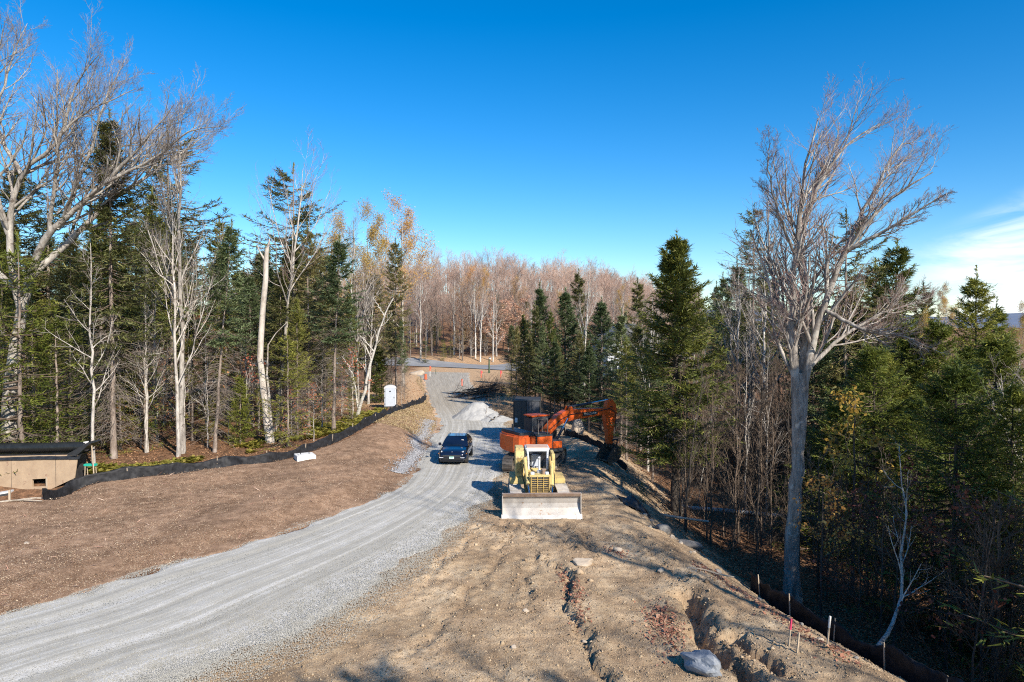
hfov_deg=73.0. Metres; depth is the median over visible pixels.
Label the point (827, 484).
golden sapling
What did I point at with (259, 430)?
young spruce
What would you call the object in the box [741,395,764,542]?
bare sapling
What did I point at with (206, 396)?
slim bare tree
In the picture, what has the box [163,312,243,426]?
copper beech
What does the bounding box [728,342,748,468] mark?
bare sapling
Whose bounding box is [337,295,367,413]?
tall spruce
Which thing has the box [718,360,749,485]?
bare sapling
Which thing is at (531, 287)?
bare tree
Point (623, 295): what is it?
bare tree
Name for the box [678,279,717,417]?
bare tree
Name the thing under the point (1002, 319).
hemlock tree
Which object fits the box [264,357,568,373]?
street
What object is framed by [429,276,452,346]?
bare tree
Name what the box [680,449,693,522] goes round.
bare sapling
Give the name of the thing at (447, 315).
bare tree
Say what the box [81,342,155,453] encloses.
young spruce
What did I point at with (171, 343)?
spruce tree
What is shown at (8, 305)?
tall spruce
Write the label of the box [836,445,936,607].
bare shrub
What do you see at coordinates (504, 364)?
driveway
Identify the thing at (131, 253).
fir tree
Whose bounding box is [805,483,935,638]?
red leaf beech
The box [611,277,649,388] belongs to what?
spruce tree
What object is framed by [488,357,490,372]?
street lamp
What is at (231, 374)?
tall spruce
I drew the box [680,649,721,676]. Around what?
boulder
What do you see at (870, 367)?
hemlock tree
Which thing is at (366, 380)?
birch tree
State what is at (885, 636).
birch tree
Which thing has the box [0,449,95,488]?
plywood bin
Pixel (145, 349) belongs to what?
slim bare tree
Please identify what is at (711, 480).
bare sapling
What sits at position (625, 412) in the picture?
tall spruce
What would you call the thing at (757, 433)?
bare sapling
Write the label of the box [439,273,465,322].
bare tree
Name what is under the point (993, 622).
bare sapling
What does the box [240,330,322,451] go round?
young spruce
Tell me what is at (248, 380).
slim bare tree
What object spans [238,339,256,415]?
slim bare tree
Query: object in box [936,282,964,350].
golden birch
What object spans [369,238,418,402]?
tall spruce
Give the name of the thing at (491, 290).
bare tree
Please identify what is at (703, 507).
bare shrub
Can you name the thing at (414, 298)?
bare tree
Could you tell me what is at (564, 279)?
hillside woods
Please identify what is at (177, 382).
bare tree
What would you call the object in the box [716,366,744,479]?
bare sapling
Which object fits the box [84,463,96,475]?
green trestle
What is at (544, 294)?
bare tree
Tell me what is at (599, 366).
tall spruce
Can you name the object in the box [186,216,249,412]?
tall spruce
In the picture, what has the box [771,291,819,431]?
fir tree
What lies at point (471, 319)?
bare tree
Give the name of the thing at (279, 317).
tall spruce
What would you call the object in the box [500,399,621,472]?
excavator
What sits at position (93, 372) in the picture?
slim bare tree
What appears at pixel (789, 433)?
bare sapling
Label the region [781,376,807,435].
bare sapling
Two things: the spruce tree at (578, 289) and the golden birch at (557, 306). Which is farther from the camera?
the golden birch at (557, 306)
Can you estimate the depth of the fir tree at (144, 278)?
75.91 m
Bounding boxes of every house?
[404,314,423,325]
[592,322,646,377]
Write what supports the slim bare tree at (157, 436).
on the ground
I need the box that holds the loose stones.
[0,422,510,681]
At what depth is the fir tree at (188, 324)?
76.88 m
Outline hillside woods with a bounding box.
[235,246,703,341]
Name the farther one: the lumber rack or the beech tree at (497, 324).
the beech tree at (497, 324)
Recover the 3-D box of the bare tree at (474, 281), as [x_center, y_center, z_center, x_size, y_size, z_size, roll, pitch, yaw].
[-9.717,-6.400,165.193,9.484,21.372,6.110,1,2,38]
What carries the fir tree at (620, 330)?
on the ground
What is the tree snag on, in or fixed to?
on the ground
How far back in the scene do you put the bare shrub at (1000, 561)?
22.43 m
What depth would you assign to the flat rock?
24.87 m
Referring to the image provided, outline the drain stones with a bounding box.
[387,415,441,473]
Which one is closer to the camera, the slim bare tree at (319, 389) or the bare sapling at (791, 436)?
the bare sapling at (791, 436)
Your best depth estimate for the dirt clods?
19.69 m
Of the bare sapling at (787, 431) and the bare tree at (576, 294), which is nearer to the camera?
the bare sapling at (787, 431)
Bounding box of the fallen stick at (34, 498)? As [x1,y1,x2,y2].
[23,497,50,498]
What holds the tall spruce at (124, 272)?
on the ground
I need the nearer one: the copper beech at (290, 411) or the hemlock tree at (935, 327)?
the hemlock tree at (935, 327)
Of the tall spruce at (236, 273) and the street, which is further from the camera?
the street
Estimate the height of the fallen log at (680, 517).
0.175 m
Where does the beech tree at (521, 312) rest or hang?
on the ground
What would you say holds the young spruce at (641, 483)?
on the ground
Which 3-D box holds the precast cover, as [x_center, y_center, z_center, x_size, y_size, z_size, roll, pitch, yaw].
[-12.534,6.976,41.865,1.100,0.434,1.100,-1,1,-28]
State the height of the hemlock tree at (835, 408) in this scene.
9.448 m
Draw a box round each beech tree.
[444,301,479,352]
[450,331,466,357]
[460,303,481,347]
[460,326,479,353]
[468,324,482,353]
[475,303,502,351]
[476,295,512,355]
[476,302,508,353]
[476,333,492,350]
[482,304,510,345]
[498,315,515,350]
[504,294,534,350]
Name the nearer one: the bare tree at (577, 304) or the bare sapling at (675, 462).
the bare sapling at (675, 462)
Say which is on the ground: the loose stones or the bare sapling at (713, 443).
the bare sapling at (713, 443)
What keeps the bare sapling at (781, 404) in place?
on the ground
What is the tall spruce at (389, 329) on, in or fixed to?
on the ground
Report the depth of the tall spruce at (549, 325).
68.96 m
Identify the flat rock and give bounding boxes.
[573,558,593,566]
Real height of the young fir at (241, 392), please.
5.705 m
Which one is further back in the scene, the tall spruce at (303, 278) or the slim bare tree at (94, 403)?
the tall spruce at (303, 278)
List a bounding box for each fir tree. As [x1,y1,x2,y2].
[108,220,195,393]
[119,219,157,381]
[150,231,210,390]
[193,293,238,390]
[257,239,331,390]
[363,341,386,397]
[430,315,442,341]
[515,282,555,396]
[530,321,553,412]
[537,287,587,409]
[539,339,570,413]
[552,361,568,408]
[562,361,572,405]
[568,342,607,432]
[569,347,586,393]
[571,296,629,429]
[597,307,640,444]
[638,327,672,401]
[695,311,713,402]
[706,256,780,446]
[706,272,742,403]
[706,281,725,381]
[730,290,757,404]
[759,270,788,404]
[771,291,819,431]
[776,297,849,487]
[807,285,877,456]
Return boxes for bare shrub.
[680,463,718,524]
[708,474,751,552]
[752,495,786,558]
[767,439,867,601]
[801,478,900,616]
[806,483,877,588]
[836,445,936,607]
[857,502,958,639]
[885,496,949,604]
[893,490,1023,681]
[918,492,1015,597]
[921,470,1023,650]
[935,489,1023,681]
[943,486,1023,679]
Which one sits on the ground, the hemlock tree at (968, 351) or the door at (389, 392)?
the hemlock tree at (968, 351)
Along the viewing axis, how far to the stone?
26.60 m
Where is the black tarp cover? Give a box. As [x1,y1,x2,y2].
[0,441,88,452]
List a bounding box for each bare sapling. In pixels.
[658,354,717,531]
[667,361,699,515]
[670,433,693,522]
[672,399,700,525]
[678,423,702,527]
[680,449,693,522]
[690,362,726,478]
[693,378,726,542]
[693,390,712,487]
[694,384,740,545]
[695,361,732,486]
[696,360,716,484]
[703,366,719,477]
[704,345,726,481]
[708,406,719,490]
[713,362,764,542]
[713,366,773,546]
[714,398,741,537]
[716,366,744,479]
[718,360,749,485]
[718,362,734,477]
[721,401,735,474]
[723,363,754,491]
[724,383,770,539]
[725,408,733,491]
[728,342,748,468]
[735,356,754,469]
[740,364,786,546]
[740,409,751,490]
[741,345,784,549]
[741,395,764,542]
[744,381,779,506]
[744,492,772,573]
[747,386,779,489]
[748,503,765,574]
[749,346,786,483]
[750,355,790,547]
[752,358,770,432]
[754,371,786,469]
[756,365,789,503]
[760,358,785,483]
[762,355,809,546]
[762,392,778,488]
[762,397,778,488]
[764,359,791,504]
[766,429,791,525]
[769,374,790,449]
[773,437,784,499]
[774,372,816,481]
[777,379,790,479]
[777,381,791,487]
[778,394,790,483]
[781,374,791,473]
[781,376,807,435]
[806,448,849,600]
[807,452,843,571]
[819,474,841,558]
[826,478,854,615]
[834,496,872,625]
[859,470,928,645]
[870,440,903,586]
[871,461,906,594]
[888,526,916,591]
[918,480,960,622]
[923,496,1013,681]
[923,513,951,643]
[931,469,972,668]
[970,496,1011,681]
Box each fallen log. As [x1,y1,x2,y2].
[660,513,708,522]
[687,506,817,521]
[688,567,733,577]
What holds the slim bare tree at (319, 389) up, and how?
on the ground
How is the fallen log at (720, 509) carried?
on the ground
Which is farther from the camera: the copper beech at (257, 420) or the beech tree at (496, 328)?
the beech tree at (496, 328)
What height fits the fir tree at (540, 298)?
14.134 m
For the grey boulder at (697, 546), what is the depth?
29.69 m
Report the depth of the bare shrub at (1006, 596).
23.09 m
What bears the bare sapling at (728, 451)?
on the ground
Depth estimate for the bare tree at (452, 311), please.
173.03 m
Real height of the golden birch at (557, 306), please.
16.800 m
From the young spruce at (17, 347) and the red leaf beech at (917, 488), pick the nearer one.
the red leaf beech at (917, 488)
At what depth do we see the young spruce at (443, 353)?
157.98 m
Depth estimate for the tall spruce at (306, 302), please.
63.27 m
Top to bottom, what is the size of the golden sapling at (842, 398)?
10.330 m
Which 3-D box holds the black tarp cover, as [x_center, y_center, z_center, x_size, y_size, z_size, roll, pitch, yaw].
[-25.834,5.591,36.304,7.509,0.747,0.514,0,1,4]
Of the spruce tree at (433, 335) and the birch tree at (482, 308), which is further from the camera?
the spruce tree at (433, 335)
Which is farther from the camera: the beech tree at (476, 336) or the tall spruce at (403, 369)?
the beech tree at (476, 336)
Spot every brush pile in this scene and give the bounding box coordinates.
[446,370,569,404]
[485,395,553,419]
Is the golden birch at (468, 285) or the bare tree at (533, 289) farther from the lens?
the golden birch at (468, 285)
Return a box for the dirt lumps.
[389,519,805,681]
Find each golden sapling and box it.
[787,471,863,617]
[819,385,907,593]
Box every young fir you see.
[221,371,256,444]
[366,346,391,402]
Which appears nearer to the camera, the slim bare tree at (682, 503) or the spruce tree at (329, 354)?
the slim bare tree at (682, 503)
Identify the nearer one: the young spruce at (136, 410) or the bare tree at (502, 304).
the young spruce at (136, 410)
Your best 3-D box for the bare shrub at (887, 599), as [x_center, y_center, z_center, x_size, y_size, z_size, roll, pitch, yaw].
[15.393,9.301,27.418,3.306,6.348,3.405,0,1,6]
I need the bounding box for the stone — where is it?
[613,547,622,551]
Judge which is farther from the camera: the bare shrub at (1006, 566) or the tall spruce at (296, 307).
the tall spruce at (296, 307)
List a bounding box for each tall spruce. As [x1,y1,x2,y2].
[0,162,67,417]
[0,221,43,416]
[0,236,34,417]
[19,250,40,405]
[26,232,61,410]
[32,233,64,362]
[35,226,104,428]
[41,108,174,458]
[50,263,95,408]
[51,240,94,392]
[97,258,137,413]
[106,186,188,428]
[172,234,213,400]
[176,219,260,452]
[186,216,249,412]
[195,255,246,417]
[200,297,254,425]
[227,270,257,408]
[229,271,273,426]
[233,267,258,406]
[241,243,291,418]
[246,267,306,430]
[264,234,329,423]
[265,273,312,394]
[270,257,323,403]
[275,223,334,426]
[277,297,318,436]
[287,235,375,429]
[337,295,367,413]
[352,270,401,389]
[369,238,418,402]
[382,314,391,384]
[383,298,400,383]
[393,320,408,401]
[401,339,409,399]
[499,325,517,396]
[511,314,532,396]
[536,308,562,412]
[564,330,590,421]
[567,368,578,408]
[594,347,605,396]
[603,338,641,459]
[616,322,647,452]
[627,327,644,425]
[628,346,666,483]
[635,324,672,459]
[655,313,672,441]
[707,302,727,407]
[740,269,784,407]
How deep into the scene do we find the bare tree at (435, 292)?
183.22 m
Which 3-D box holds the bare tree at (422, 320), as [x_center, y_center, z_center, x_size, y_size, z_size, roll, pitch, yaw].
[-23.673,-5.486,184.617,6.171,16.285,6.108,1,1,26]
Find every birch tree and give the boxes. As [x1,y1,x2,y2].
[341,298,393,414]
[464,279,484,358]
[475,285,490,361]
[484,287,501,361]
[574,258,603,384]
[634,286,664,471]
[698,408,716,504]
[876,442,945,644]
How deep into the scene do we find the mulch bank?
31.04 m
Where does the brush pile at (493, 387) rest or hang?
on the ground
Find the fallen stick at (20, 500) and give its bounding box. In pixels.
[0,499,42,501]
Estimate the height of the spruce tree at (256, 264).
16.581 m
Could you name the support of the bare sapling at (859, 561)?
on the ground
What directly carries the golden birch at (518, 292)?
on the ground
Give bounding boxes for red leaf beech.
[741,333,821,419]
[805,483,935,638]
[833,454,975,603]
[862,470,969,625]
[895,474,1023,659]
[898,473,1023,681]
[912,519,1001,648]
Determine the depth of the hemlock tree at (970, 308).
43.73 m
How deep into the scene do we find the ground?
23.08 m
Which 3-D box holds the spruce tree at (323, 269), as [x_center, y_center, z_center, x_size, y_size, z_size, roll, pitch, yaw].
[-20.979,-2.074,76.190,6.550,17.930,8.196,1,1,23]
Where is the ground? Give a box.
[0,291,1023,681]
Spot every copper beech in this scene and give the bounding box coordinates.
[115,357,161,423]
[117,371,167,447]
[140,349,174,424]
[157,379,172,422]
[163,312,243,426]
[163,392,190,433]
[215,306,279,422]
[243,353,276,429]
[275,384,308,434]
[295,383,330,440]
[323,345,379,410]
[332,360,358,415]
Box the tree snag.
[257,239,286,443]
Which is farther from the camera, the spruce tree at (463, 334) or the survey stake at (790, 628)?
the spruce tree at (463, 334)
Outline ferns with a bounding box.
[86,407,387,473]
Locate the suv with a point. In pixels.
(457, 447)
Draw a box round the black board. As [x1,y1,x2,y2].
[68,439,99,473]
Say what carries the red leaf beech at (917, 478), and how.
on the ground
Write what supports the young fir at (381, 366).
on the ground
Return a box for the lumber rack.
[0,489,13,499]
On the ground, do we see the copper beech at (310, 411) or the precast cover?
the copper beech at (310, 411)
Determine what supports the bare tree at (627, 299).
on the ground
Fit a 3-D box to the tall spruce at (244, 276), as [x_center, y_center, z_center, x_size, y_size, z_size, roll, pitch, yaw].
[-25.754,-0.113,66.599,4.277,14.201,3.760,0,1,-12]
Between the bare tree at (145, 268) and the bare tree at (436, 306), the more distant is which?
the bare tree at (436, 306)
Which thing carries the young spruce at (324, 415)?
on the ground
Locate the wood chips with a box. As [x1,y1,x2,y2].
[0,409,428,611]
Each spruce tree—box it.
[33,205,165,419]
[76,228,142,396]
[80,224,131,393]
[129,202,206,417]
[230,247,279,404]
[306,294,354,407]
[309,241,345,397]
[309,277,350,396]
[339,274,382,383]
[347,296,379,383]
[428,323,438,351]
[456,318,467,350]
[502,322,531,399]
[505,317,541,391]
[515,330,537,396]
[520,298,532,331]
[521,300,545,398]
[546,339,566,411]
[551,269,603,396]
[611,230,742,523]
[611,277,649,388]
[810,257,910,439]
[815,237,953,479]
[911,280,951,362]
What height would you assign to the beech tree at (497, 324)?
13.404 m
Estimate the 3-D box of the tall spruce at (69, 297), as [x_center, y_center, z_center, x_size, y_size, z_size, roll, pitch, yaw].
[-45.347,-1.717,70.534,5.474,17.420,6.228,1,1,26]
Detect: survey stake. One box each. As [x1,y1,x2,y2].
[788,618,792,646]
[796,632,799,652]
[826,616,830,644]
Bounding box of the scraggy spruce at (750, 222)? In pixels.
[706,203,788,459]
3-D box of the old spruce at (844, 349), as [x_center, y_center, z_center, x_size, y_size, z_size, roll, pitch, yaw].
[25.157,0.959,50.164,10.096,21.238,9.750,-1,1,-31]
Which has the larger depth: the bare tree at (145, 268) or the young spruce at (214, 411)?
the bare tree at (145, 268)
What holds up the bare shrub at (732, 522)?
on the ground
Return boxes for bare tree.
[32,341,69,441]
[37,226,128,462]
[79,314,108,426]
[79,328,98,415]
[106,326,132,418]
[107,175,165,401]
[118,291,171,452]
[122,285,171,451]
[128,145,231,456]
[132,287,193,439]
[135,64,230,453]
[166,356,204,437]
[169,320,202,419]
[192,344,216,447]
[193,243,206,392]
[220,383,230,438]
[228,333,259,432]
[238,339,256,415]
[244,130,339,431]
[301,338,329,427]
[326,197,405,395]
[345,285,368,403]
[358,264,389,403]
[396,284,425,351]
[398,269,430,342]
[399,290,425,357]
[407,263,431,360]
[410,267,435,345]
[411,294,431,348]
[412,284,445,355]
[417,287,437,349]
[421,268,453,346]
[421,279,450,355]
[421,297,445,354]
[422,271,447,352]
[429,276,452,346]
[435,266,465,354]
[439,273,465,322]
[441,264,477,360]
[441,290,460,347]
[444,290,461,327]
[448,298,460,343]
[449,262,479,309]
[455,274,485,355]
[466,264,494,341]
[466,280,483,354]
[477,270,496,354]
[487,266,503,354]
[495,281,513,348]
[496,277,533,322]
[502,262,533,311]
[510,290,520,323]
[520,267,543,308]
[520,275,549,304]
[523,277,554,322]
[524,292,543,331]
[529,276,556,339]
[541,291,555,336]
[545,296,560,335]
[551,277,572,347]
[563,286,595,345]
[567,273,590,342]
[593,278,624,323]
[596,283,615,322]
[611,279,635,321]
[611,288,621,321]
[617,286,644,323]
[622,293,650,320]
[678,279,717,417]
[679,338,715,514]
[709,241,772,463]
[715,334,760,509]
[726,251,772,452]
[730,242,799,474]
[748,342,789,517]
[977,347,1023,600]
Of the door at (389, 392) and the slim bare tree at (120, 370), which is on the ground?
the slim bare tree at (120, 370)
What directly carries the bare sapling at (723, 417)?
on the ground
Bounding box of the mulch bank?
[0,378,442,614]
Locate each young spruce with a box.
[0,230,96,474]
[0,250,125,442]
[0,291,123,452]
[0,297,46,441]
[0,308,118,454]
[5,309,123,461]
[23,343,90,437]
[78,289,190,416]
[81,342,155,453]
[97,360,133,420]
[102,307,204,451]
[148,332,230,445]
[198,373,236,437]
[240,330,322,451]
[246,386,275,435]
[301,349,341,422]
[340,377,368,422]
[417,339,430,363]
[437,339,447,356]
[438,344,448,360]
[448,341,455,358]
[637,482,646,503]
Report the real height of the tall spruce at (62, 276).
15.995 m
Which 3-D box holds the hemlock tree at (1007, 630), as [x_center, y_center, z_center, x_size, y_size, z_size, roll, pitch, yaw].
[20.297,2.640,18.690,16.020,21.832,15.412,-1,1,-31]
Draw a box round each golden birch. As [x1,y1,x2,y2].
[304,208,357,375]
[332,196,390,385]
[371,188,438,384]
[456,273,470,339]
[457,263,485,337]
[469,266,490,346]
[510,276,528,324]
[553,291,561,334]
[612,286,632,321]
[916,305,939,406]
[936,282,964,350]
[998,300,1023,367]
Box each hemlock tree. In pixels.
[755,313,989,524]
[762,397,897,562]
[766,334,972,578]
[805,338,942,537]
[806,302,853,429]
[826,347,1023,679]
[855,323,1023,595]
[856,309,1008,509]
[861,386,963,583]
[891,415,981,543]
[912,370,1023,681]
[937,460,1023,681]
[942,265,1022,467]
[954,336,999,482]
[977,296,1023,404]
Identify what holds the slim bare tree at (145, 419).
on the ground
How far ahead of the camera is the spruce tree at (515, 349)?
70.00 m
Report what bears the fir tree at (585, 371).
on the ground
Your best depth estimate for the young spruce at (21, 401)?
39.49 m
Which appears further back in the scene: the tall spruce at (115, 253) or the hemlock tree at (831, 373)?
the hemlock tree at (831, 373)
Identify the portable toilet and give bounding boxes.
[384,385,395,407]
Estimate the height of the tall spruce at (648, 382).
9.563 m
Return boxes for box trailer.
[513,397,540,428]
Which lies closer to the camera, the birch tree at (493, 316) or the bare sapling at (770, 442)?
the bare sapling at (770, 442)
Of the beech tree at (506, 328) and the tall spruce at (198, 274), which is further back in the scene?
the beech tree at (506, 328)
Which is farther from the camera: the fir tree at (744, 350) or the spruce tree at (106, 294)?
the fir tree at (744, 350)
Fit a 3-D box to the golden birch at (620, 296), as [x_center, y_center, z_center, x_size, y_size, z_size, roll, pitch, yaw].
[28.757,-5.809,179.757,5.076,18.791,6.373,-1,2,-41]
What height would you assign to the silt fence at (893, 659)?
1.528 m
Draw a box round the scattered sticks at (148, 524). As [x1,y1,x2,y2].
[1,414,429,607]
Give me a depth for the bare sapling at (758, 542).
32.92 m
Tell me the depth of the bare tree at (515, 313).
173.84 m
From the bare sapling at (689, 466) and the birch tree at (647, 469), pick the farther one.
the birch tree at (647, 469)
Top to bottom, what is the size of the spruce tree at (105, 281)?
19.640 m
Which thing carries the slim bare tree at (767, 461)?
on the ground
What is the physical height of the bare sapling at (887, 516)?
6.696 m
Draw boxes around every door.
[385,388,394,406]
[529,436,534,443]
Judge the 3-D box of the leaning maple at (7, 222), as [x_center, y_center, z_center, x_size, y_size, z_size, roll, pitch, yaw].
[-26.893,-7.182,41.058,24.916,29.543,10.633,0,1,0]
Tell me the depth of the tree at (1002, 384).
31.51 m
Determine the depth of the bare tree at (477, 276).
161.90 m
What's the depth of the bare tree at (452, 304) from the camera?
166.83 m
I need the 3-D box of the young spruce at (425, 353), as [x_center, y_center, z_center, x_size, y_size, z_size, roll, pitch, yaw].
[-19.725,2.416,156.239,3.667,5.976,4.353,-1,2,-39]
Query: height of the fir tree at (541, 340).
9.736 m
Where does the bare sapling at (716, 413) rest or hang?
on the ground
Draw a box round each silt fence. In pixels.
[42,393,426,499]
[563,427,626,470]
[750,571,963,681]
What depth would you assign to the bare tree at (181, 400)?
43.92 m
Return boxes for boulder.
[410,370,424,374]
[571,419,583,434]
[655,524,671,534]
[676,539,703,551]
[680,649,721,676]
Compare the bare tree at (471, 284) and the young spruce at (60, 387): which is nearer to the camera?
the young spruce at (60, 387)
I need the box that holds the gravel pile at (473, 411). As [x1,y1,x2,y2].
[452,402,512,421]
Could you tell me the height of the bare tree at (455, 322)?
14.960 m
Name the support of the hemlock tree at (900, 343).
on the ground
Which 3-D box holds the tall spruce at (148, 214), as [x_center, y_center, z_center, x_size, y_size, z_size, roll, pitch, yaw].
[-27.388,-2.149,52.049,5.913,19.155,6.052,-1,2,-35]
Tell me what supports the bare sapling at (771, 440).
on the ground
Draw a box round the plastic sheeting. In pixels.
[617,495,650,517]
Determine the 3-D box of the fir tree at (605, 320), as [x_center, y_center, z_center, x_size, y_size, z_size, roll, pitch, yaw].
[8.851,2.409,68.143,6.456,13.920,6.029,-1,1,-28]
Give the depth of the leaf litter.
34.25 m
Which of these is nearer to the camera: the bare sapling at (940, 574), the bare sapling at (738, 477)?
the bare sapling at (940, 574)
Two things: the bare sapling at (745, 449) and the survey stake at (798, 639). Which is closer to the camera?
the survey stake at (798, 639)
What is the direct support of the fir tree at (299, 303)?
on the ground
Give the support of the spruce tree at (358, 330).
on the ground
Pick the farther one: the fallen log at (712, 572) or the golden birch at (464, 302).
the golden birch at (464, 302)
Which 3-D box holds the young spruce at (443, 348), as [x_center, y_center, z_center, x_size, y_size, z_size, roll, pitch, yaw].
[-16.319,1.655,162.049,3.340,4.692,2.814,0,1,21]
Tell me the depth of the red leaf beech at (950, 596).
24.54 m
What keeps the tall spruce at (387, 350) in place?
on the ground
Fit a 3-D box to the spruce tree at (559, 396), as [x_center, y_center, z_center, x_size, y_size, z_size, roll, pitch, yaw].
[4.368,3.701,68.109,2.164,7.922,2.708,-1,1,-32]
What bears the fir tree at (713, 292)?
on the ground
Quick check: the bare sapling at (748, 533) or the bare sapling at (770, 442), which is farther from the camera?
the bare sapling at (770, 442)
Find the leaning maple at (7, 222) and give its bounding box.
[0,0,245,440]
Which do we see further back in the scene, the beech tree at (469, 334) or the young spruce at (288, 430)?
the beech tree at (469, 334)
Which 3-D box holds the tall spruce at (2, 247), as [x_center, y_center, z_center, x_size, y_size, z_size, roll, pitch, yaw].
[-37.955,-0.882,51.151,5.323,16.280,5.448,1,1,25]
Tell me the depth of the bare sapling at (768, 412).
49.34 m
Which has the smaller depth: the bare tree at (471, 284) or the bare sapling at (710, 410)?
the bare sapling at (710, 410)
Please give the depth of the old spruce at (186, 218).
59.35 m
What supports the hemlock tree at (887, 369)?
on the ground
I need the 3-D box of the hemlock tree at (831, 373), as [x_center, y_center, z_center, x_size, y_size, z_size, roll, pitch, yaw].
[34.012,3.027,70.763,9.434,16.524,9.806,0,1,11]
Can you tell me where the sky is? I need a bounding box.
[0,0,1023,316]
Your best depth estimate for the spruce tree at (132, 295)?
69.40 m
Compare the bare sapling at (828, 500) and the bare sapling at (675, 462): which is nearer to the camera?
the bare sapling at (828, 500)
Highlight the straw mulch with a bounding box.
[375,377,436,438]
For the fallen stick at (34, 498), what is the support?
on the mulch bank
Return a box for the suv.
[438,433,472,462]
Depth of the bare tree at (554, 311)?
179.62 m
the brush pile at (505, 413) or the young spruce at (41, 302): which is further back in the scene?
the brush pile at (505, 413)
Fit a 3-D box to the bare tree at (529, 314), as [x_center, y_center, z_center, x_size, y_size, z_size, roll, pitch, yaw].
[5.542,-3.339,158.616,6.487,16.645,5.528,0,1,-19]
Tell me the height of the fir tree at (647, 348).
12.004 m
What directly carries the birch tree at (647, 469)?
on the ground
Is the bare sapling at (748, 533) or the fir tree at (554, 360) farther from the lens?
the fir tree at (554, 360)
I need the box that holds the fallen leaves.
[555,545,868,666]
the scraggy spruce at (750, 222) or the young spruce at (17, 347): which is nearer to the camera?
the young spruce at (17, 347)
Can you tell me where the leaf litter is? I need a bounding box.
[26,380,1023,681]
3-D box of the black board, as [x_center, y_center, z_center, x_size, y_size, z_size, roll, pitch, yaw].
[-22.398,6.476,36.223,1.180,2.552,0.950,0,1,0]
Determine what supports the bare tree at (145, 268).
on the ground
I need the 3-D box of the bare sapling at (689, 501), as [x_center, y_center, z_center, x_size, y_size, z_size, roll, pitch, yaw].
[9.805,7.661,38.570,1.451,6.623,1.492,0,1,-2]
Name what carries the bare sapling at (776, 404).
on the ground
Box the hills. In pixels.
[706,310,1023,327]
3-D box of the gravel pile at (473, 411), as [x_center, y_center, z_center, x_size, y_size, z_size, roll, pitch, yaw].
[-3.232,6.710,65.660,6.800,1.784,6.800,0,1,0]
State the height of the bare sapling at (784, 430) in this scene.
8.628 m
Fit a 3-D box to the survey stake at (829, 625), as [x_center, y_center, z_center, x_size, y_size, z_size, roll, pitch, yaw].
[8.389,7.786,18.337,0.133,1.006,0.059,1,1,23]
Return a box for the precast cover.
[294,452,315,461]
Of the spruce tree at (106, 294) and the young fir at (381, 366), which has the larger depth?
the young fir at (381, 366)
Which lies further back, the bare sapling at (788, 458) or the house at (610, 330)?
the house at (610, 330)
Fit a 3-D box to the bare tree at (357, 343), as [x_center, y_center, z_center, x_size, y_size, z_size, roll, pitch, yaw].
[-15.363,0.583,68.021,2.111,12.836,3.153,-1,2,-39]
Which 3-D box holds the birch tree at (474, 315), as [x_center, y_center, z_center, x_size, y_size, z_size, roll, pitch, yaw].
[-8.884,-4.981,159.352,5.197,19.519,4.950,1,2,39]
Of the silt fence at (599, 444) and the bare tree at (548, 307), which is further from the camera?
the bare tree at (548, 307)
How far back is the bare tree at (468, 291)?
158.05 m
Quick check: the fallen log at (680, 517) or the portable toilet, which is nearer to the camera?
the fallen log at (680, 517)
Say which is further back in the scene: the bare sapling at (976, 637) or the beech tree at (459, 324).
the beech tree at (459, 324)
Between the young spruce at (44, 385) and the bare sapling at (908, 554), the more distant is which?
the young spruce at (44, 385)
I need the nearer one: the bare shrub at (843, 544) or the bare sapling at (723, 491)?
the bare shrub at (843, 544)
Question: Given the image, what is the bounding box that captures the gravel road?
[0,372,505,681]
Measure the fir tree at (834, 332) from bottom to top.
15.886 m
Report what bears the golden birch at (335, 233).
on the ground
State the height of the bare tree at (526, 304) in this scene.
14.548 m
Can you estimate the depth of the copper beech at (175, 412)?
48.80 m
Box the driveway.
[480,357,571,366]
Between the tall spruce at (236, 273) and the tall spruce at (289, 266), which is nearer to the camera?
the tall spruce at (289, 266)
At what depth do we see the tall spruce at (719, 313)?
84.00 m
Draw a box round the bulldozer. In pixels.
[501,444,581,518]
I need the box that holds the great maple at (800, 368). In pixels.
[719,63,959,603]
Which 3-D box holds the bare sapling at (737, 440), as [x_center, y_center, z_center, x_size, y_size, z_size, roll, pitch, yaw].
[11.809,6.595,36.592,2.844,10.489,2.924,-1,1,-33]
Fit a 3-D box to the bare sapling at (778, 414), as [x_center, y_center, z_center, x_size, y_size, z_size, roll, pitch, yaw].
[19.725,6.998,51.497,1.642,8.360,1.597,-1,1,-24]
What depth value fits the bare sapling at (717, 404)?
49.46 m
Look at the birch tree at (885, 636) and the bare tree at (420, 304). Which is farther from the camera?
the bare tree at (420, 304)
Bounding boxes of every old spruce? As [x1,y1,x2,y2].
[0,172,104,418]
[67,132,253,415]
[222,162,356,409]
[780,207,927,487]
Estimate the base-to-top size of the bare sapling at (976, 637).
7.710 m
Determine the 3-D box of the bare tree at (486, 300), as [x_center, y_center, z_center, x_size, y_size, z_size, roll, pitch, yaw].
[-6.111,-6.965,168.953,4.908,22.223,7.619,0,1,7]
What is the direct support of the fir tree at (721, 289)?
on the ground
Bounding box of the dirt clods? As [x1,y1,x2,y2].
[189,429,902,681]
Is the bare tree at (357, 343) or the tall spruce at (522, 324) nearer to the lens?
the bare tree at (357, 343)
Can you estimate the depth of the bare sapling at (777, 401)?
50.63 m
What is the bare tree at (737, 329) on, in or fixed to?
on the ground
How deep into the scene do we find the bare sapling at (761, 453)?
36.78 m

